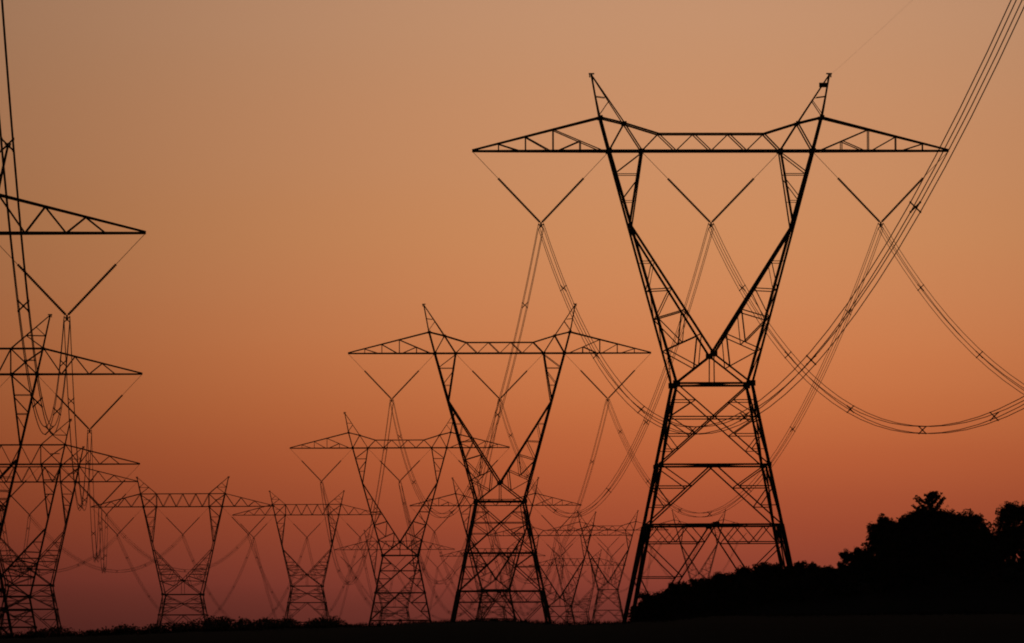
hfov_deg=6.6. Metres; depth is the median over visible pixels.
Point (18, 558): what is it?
lattice pylon
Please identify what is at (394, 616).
conductor bundle
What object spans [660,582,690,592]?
bush
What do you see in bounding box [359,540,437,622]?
conductor bundle
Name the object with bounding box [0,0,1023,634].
sky
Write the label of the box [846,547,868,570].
young tree
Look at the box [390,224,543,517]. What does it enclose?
conductor bundle
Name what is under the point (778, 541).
lattice pylon
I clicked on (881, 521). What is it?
broadleaf tree
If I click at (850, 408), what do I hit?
conductor bundle
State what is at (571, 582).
conductor bundle
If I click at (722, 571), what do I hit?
conductor bundle
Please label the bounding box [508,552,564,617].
conductor bundle
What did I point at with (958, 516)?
broadleaf tree
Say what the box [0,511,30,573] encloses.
conductor bundle
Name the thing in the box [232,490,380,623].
lattice pylon
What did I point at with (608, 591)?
conductor bundle
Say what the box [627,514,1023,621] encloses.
undergrowth
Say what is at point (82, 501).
conductor bundle
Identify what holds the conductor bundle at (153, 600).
attached to the lattice pylon at (300, 579)
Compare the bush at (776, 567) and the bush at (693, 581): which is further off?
the bush at (693, 581)
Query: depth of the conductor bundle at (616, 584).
2649.48 m
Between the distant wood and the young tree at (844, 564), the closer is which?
the young tree at (844, 564)
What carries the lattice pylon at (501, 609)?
on the ground at (944, 593)
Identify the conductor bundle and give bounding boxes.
[0,0,69,434]
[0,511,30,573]
[2,544,108,572]
[28,517,180,572]
[64,321,91,510]
[88,452,101,561]
[99,515,107,572]
[106,515,248,571]
[117,537,254,625]
[182,536,307,617]
[248,534,360,618]
[253,541,351,620]
[306,539,394,623]
[320,403,392,584]
[320,482,434,616]
[351,570,455,619]
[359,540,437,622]
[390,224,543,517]
[395,568,489,619]
[399,402,500,583]
[399,484,496,615]
[434,532,507,610]
[437,568,528,617]
[477,401,608,583]
[478,488,557,614]
[495,534,560,609]
[498,224,713,517]
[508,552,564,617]
[532,576,609,601]
[538,0,1023,434]
[556,533,611,609]
[559,549,608,623]
[565,545,659,591]
[606,224,882,516]
[607,545,697,591]
[611,548,651,617]
[652,544,736,581]
[708,223,1023,433]
[878,223,1022,393]
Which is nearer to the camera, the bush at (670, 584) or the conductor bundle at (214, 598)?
the bush at (670, 584)
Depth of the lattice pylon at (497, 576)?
2159.10 m
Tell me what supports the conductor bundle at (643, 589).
attached to the lattice pylon at (708, 558)
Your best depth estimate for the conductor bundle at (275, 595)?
2146.74 m
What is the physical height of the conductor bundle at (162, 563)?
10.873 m
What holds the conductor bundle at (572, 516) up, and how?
hanging from the lattice pylon at (536, 567)
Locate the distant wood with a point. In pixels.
(222, 623)
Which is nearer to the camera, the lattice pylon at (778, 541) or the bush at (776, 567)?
the bush at (776, 567)
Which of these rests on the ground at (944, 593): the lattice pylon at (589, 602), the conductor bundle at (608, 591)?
the lattice pylon at (589, 602)
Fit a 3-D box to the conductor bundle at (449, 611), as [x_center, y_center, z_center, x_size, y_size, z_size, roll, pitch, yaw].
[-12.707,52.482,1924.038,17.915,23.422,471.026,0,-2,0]
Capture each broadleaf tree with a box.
[866,513,895,563]
[894,506,957,567]
[896,514,910,526]
[924,502,986,552]
[959,512,995,532]
[991,501,1023,558]
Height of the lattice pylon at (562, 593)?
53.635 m
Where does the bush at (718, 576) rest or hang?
on the ground at (944, 593)
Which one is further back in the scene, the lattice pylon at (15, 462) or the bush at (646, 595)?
the lattice pylon at (15, 462)
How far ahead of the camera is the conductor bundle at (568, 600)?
3659.10 m
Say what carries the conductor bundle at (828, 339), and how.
attached to the lattice pylon at (778, 541)
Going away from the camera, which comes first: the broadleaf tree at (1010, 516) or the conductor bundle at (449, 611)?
the broadleaf tree at (1010, 516)
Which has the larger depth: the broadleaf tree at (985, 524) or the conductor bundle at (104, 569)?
the conductor bundle at (104, 569)
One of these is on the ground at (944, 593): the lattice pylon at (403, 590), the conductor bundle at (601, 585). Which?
the lattice pylon at (403, 590)
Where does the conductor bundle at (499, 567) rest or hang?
hanging from the lattice pylon at (497, 576)
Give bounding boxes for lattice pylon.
[0,143,145,322]
[0,314,141,636]
[0,419,139,634]
[0,446,137,633]
[91,476,274,626]
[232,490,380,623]
[290,412,509,625]
[334,530,454,622]
[348,303,650,623]
[410,477,581,620]
[440,538,545,620]
[472,73,947,621]
[487,512,631,623]
[529,549,625,622]
[549,510,668,620]
[651,510,746,585]
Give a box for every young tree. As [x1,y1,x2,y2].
[836,548,852,576]
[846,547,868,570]
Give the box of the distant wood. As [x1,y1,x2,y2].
[0,615,349,637]
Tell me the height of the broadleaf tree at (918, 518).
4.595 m
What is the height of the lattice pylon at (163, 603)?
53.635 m
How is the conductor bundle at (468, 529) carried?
hanging from the lattice pylon at (536, 567)
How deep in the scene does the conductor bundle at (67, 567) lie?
1924.65 m
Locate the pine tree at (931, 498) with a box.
[911,490,945,509]
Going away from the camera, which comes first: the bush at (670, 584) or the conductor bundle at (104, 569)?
the bush at (670, 584)
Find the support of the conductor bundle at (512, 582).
hanging from the lattice pylon at (497, 576)
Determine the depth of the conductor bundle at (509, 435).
890.21 m
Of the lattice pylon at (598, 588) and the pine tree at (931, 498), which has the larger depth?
the lattice pylon at (598, 588)
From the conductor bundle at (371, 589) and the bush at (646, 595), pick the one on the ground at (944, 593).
the bush at (646, 595)
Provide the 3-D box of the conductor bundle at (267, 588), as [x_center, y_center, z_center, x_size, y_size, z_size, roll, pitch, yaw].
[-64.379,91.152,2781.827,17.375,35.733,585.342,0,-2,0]
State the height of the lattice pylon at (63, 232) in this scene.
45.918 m
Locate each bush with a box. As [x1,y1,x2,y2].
[637,591,662,604]
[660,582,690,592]
[678,577,704,587]
[700,571,741,583]
[734,565,755,577]
[751,562,782,576]
[787,560,817,578]
[813,565,836,574]
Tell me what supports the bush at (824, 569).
on the ground at (944, 593)
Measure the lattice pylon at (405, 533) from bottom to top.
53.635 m
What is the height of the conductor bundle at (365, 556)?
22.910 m
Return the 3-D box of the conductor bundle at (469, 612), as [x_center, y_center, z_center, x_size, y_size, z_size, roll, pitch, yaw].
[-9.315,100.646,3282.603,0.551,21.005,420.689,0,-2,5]
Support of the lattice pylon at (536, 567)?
on the ground at (944, 593)
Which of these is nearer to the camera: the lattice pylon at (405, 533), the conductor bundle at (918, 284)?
the conductor bundle at (918, 284)
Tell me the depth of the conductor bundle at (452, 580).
2256.54 m
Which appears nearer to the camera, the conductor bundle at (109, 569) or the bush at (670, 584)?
the bush at (670, 584)
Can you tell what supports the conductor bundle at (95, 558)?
attached to the lattice pylon at (15, 462)
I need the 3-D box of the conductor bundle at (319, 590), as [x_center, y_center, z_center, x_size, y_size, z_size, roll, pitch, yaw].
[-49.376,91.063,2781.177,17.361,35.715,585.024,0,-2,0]
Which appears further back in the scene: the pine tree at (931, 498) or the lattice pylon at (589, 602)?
the lattice pylon at (589, 602)
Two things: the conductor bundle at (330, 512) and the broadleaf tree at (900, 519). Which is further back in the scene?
the conductor bundle at (330, 512)
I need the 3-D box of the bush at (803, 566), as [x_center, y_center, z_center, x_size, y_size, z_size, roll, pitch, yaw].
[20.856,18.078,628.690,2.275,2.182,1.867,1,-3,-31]
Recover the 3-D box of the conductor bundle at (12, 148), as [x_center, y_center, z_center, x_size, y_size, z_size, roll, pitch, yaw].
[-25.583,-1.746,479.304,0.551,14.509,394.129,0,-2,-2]
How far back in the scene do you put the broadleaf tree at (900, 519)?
644.98 m
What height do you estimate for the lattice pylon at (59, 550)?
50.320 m
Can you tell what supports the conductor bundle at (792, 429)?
hanging from the lattice pylon at (778, 541)
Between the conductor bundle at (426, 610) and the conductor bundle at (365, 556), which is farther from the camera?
the conductor bundle at (426, 610)
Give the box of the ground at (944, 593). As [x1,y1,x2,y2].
[0,564,1023,642]
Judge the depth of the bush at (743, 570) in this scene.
639.50 m
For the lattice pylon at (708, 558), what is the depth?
3464.61 m
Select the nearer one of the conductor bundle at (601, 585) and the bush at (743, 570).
the bush at (743, 570)

